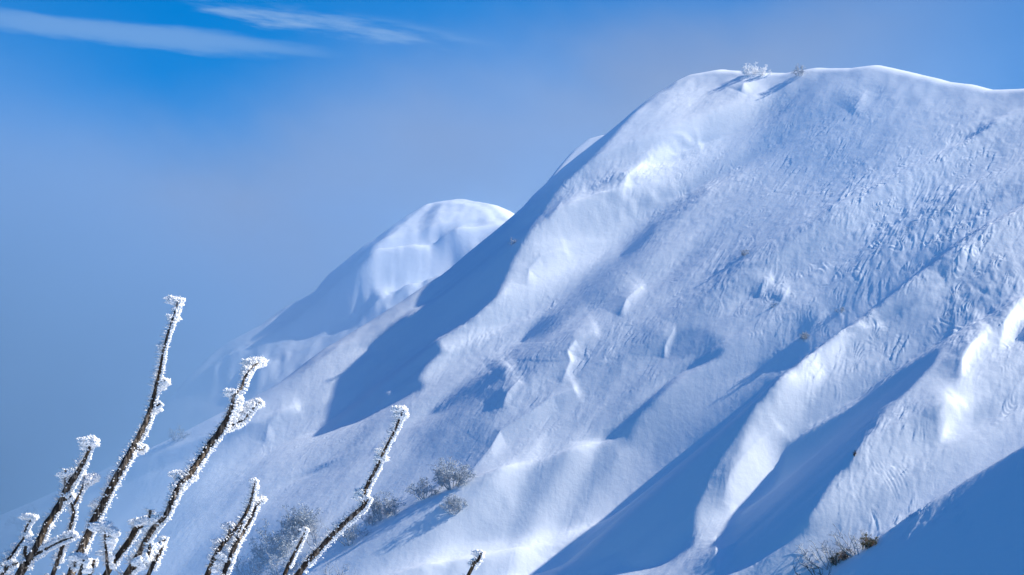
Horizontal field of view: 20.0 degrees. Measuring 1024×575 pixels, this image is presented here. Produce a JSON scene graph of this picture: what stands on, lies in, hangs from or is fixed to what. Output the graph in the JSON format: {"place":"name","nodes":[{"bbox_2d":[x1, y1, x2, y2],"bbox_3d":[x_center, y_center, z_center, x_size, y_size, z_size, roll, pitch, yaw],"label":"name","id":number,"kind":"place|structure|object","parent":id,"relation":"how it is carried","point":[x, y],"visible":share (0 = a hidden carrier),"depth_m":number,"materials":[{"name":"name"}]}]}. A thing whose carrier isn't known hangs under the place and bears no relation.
{"place":"outdoors","nodes":[
{"label":"outdoors","id":0,"kind":"place"},
{"bbox_2d":[13,199,513,509],"bbox_3d":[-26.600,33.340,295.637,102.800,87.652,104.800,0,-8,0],"label":"hills","id":1,"kind":"structure","parent":0,"point":[405,257],"depth_m":292.22,"materials":[{"name":"white snow"}]},
{"bbox_2d":[0,65,1023,574],"bbox_3d":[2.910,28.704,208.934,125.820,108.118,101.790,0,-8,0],"label":"mountain","id":2,"kind":"structure","parent":0,"point":[608,361],"depth_m":217.34,"materials":[{"name":"white snow"}]},
{"bbox_2d":[5,505,59,534],"bbox_3d":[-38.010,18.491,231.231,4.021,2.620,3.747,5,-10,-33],"label":"snow","id":3,"kind":"structure","parent":2,"relation":"on","point":[34,525],"depth_m":231.15,"materials":[{"name":"white snow"}]},
{"bbox_2d":[167,424,189,440],"bbox_3d":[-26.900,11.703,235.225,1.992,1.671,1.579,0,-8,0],"label":"misty shrub","id":4,"kind":"object","parent":2,"relation":"on","point":[179,435],"visible":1,"depth_m":235.22,"materials":[{"name":"grey plant"}]},
{"bbox_2d":[233,554,267,574],"bbox_3d":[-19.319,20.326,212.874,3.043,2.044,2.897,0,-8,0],"label":"frosted shrub","id":5,"kind":"object","parent":2,"relation":"on","point":[237,570],"visible":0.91,"depth_m":212.78,"materials":[{"name":"grey plant"}]},
{"bbox_2d":[248,519,296,565],"bbox_3d":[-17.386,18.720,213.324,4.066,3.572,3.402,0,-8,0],"label":"frosted shrub","id":6,"kind":"object","parent":2,"relation":"on","point":[283,543],"visible":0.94,"depth_m":212.90,"materials":[{"name":"grey plant"}]},
{"bbox_2d":[263,550,301,574],"bbox_3d":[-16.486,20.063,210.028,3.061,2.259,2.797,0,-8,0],"label":"frosted shrub","id":7,"kind":"object","parent":2,"relation":"on","point":[276,566],"visible":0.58,"depth_m":209.64,"materials":[{"name":"grey plant"}]},
{"bbox_2d":[275,500,322,539],"bbox_3d":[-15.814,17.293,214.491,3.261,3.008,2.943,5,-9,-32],"label":"frosted shrub","id":8,"kind":"object","parent":2,"relation":"on","point":[304,521],"visible":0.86,"depth_m":213.90,"materials":[{"name":"grey plant"}]},
{"bbox_2d":[305,519,328,547],"bbox_3d":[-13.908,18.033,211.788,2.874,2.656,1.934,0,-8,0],"label":"frosted shrub","id":9,"kind":"object","parent":2,"relation":"on","point":[315,537],"visible":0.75,"depth_m":211.94,"materials":[{"name":"grey plant"}]},
{"bbox_2d":[322,559,348,574],"bbox_3d":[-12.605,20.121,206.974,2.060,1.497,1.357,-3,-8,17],"label":"frosted shrub","id":10,"kind":"object","parent":2,"relation":"on","point":[325,572],"visible":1,"depth_m":206.99,"materials":[{"name":"grey plant"}]},
{"bbox_2d":[327,523,370,545],"bbox_3d":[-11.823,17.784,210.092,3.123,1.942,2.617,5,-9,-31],"label":"frosted shrub","id":11,"kind":"object","parent":2,"relation":"on","point":[349,533],"visible":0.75,"depth_m":209.57,"materials":[{"name":"grey plant"}]},
{"bbox_2d":[359,508,378,524],"bbox_3d":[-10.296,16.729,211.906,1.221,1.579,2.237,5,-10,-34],"label":"frosted shrub","id":12,"kind":"object","parent":2,"relation":"on","point":[370,518],"visible":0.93,"depth_m":211.70,"materials":[{"name":"grey plant"}]},
{"bbox_2d":[368,490,405,520],"bbox_3d":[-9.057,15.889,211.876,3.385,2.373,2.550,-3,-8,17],"label":"frosted shrub","id":13,"kind":"object","parent":2,"relation":"on","point":[377,506],"visible":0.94,"depth_m":211.48,"materials":[{"name":"grey plant"}]},
{"bbox_2d":[404,477,443,499],"bbox_3d":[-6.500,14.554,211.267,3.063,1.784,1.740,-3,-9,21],"label":"frosted shrub","id":14,"kind":"object","parent":2,"relation":"on","point":[419,492],"visible":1,"depth_m":211.16,"materials":[{"name":"grey plant"}]},
{"bbox_2d":[430,456,460,480],"bbox_3d":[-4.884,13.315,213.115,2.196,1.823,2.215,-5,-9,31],"label":"frosted shrub","id":15,"kind":"object","parent":2,"relation":"on","point":[448,466],"visible":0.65,"depth_m":212.79,"materials":[{"name":"grey plant"}]},
{"bbox_2d":[431,458,475,489],"bbox_3d":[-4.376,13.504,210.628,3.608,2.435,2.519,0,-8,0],"label":"frosted shrub","id":16,"kind":"object","parent":2,"relation":"on","point":[457,475],"visible":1,"depth_m":210.40,"materials":[{"name":"grey plant"}]},
{"bbox_2d":[439,493,467,514],"bbox_3d":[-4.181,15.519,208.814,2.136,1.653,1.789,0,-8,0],"label":"frosted shrub","id":17,"kind":"object","parent":2,"relation":"on","point":[453,504],"visible":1,"depth_m":208.56,"materials":[{"name":"grey plant"}]},
{"bbox_2d":[741,61,759,76],"bbox_3d":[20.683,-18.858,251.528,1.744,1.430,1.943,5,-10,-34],"label":"summit shrub","id":18,"kind":"object","parent":2,"relation":"on","point":[745,71],"visible":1,"depth_m":251.36,"materials":[{"name":"white plant"}]},
{"bbox_2d":[758,64,771,76],"bbox_3d":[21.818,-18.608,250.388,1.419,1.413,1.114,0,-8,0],"label":"summit shrub","id":19,"kind":"object","parent":2,"relation":"on","point":[761,72],"visible":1,"depth_m":250.35,"materials":[{"name":"white plant"}]},
{"bbox_2d":[791,63,805,76],"bbox_3d":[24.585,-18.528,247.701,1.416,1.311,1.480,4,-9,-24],"label":"summit shrub","id":20,"kind":"object","parent":2,"relation":"on","point":[797,70],"visible":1,"depth_m":247.46,"materials":[{"name":"grey plant"}]},
{"bbox_2d":[800,332,809,341],"bbox_3d":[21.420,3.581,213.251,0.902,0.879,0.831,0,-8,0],"label":"buried shrub","id":21,"kind":"object","parent":2,"relation":"on","point":[804,336],"visible":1,"depth_m":213.16,"materials":[{"name":"grey plant"}]},
{"bbox_2d":[793,562,831,574],"bbox_3d":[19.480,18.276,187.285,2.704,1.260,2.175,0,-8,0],"label":"dark shrub","id":22,"kind":"object","parent":2,"relation":"on","point":[812,569],"visible":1,"depth_m":187.22,"materials":[{"name":"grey plant"}]},
{"bbox_2d":[794,540,841,569],"bbox_3d":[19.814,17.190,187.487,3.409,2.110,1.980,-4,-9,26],"label":"bare shrub","id":23,"kind":"object","parent":2,"relation":"on","point":[823,551],"visible":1,"depth_m":187.71,"materials":[{"name":"grey plant"}]},
{"bbox_2d":[828,547,846,565],"bbox_3d":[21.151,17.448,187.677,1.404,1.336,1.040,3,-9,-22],"label":"olive shrub","id":24,"kind":"object","parent":2,"relation":"on","point":[833,561],"visible":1,"depth_m":187.58,"materials":[{"name":"brown plant"}]},
{"bbox_2d":[831,524,864,556],"bbox_3d":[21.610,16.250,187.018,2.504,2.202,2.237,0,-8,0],"label":"bare shrub","id":25,"kind":"object","parent":2,"relation":"on","point":[843,548],"visible":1,"depth_m":187.31,"materials":[{"name":"grey plant"}]},
{"bbox_2d":[841,547,858,558],"bbox_3d":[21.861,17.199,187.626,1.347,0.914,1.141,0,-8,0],"label":"dark shrub","id":26,"kind":"object","parent":2,"relation":"on","point":[843,555],"visible":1,"depth_m":187.36,"materials":[{"name":"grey plant"}]},
{"bbox_2d":[859,533,878,549],"bbox_3d":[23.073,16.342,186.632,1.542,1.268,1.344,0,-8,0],"label":"olive shrub","id":27,"kind":"object","parent":2,"relation":"on","point":[870,542],"visible":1,"depth_m":186.60,"materials":[{"name":"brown plant"}]},
{"bbox_2d":[0,0,1023,514],"label":"sky","id":28,"kind":"structure","parent":0,"point":[224,157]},
{"bbox_2d":[547,135,603,181],"bbox_3d":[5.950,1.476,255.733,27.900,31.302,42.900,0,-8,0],"label":"snow ridge","id":29,"kind":"structure","parent":0,"point":[581,148],"depth_m":258.79,"materials":[{"name":"white snow"}]},
{"bbox_3d":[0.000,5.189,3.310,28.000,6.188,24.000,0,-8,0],"label":"snow bank","id":30,"kind":"structure","parent":0,"visible":0},
{"bbox_2d":[0,557,18,574],"bbox_3d":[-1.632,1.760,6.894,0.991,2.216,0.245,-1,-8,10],"label":"broken stub","id":31,"kind":"object","parent":30,"relation":"on","point":[7,567],"visible":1,"depth_m":6.86,"materials":[{"name":"white plant"}]},
{"bbox_2d":[0,512,38,565],"bbox_3d":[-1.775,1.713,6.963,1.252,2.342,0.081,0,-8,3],"label":"frosted branch","id":32,"kind":"object","parent":30,"relation":"on","point":[15,547],"visible":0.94,"depth_m":7.09,"materials":[{"name":"white plant"}]},
{"bbox_2d":[8,434,99,574],"bbox_3d":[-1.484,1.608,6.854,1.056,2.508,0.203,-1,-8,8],"label":"frosted branch","id":33,"kind":"object","parent":30,"relation":"on","point":[40,546],"visible":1,"depth_m":6.90,"materials":[{"name":"white plant"}]},
{"bbox_2d":[42,468,100,574],"bbox_3d":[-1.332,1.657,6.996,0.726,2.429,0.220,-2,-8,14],"label":"frosted branch","id":34,"kind":"object","parent":30,"relation":"on","point":[88,480],"visible":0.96,"depth_m":7.00,"materials":[{"name":"white plant"}]},
{"bbox_2d":[65,552,93,574],"bbox_3d":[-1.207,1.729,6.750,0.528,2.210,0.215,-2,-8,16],"label":"snowy stub","id":35,"kind":"object","parent":30,"relation":"on","point":[81,562],"visible":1,"depth_m":6.75,"materials":[{"name":"white snow"}]},
{"bbox_2d":[86,558,98,574],"bbox_3d":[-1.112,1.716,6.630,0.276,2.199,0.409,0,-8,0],"label":"bare stub","id":36,"kind":"object","parent":30,"relation":"on","point":[95,562],"visible":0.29,"depth_m":6.85,"materials":[{"name":"plant"}]},
{"bbox_2d":[86,520,120,574],"bbox_3d":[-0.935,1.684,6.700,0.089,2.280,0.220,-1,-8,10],"label":"frosted branch","id":37,"kind":"object","parent":30,"relation":"on","point":[109,533],"visible":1,"depth_m":6.77,"materials":[{"name":"white plant"}]},
{"bbox_2d":[61,294,185,574],"bbox_3d":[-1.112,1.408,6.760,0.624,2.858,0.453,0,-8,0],"label":"frosted branch","id":38,"kind":"object","parent":30,"relation":"on","point":[161,383],"visible":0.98,"depth_m":7.05,"materials":[{"name":"white plant"}]},
{"bbox_2d":[100,512,156,574],"bbox_3d":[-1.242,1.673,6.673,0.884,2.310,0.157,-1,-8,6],"label":"broken branch","id":39,"kind":"object","parent":30,"relation":"on","point":[137,524],"visible":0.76,"depth_m":6.84,"materials":[{"name":"white plant"}]},
{"bbox_2d":[130,536,169,574],"bbox_3d":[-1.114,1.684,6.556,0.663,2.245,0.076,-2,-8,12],"label":"forked stub","id":40,"kind":"object","parent":30,"relation":"on","point":[150,558],"visible":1,"depth_m":6.63,"materials":[{"name":"white plant"}]},
{"bbox_2d":[117,355,268,574],"bbox_3d":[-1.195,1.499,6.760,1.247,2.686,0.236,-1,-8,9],"label":"frosted branch","id":41,"kind":"object","parent":30,"relation":"on","point":[237,414],"visible":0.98,"depth_m":6.80,"materials":[{"name":"white plant"}]},
{"bbox_2d":[201,477,267,574],"bbox_3d":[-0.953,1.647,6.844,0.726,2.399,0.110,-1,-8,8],"label":"frosted branch","id":42,"kind":"object","parent":30,"relation":"on","point":[221,559],"visible":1,"depth_m":6.94,"materials":[{"name":"white plant"}]},
{"bbox_2d":[282,526,309,574],"bbox_3d":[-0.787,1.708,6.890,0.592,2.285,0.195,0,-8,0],"label":"frosted branch","id":43,"kind":"object","parent":30,"relation":"on","point":[297,548],"visible":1,"depth_m":7.09,"materials":[{"name":"white plant"}]},
{"bbox_2d":[289,405,409,574],"bbox_3d":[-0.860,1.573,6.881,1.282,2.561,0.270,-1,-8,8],"label":"frosted branch","id":44,"kind":"object","parent":30,"relation":"on","point":[361,496],"visible":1,"depth_m":6.89,"materials":[{"name":"white plant"}]},
{"bbox_2d":[463,549,485,574],"bbox_3d":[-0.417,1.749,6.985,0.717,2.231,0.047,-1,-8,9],"label":"frosted branch","id":45,"kind":"object","parent":30,"relation":"on","point":[477,561],"visible":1,"depth_m":7.07,"materials":[{"name":"white plant"}]}
]}

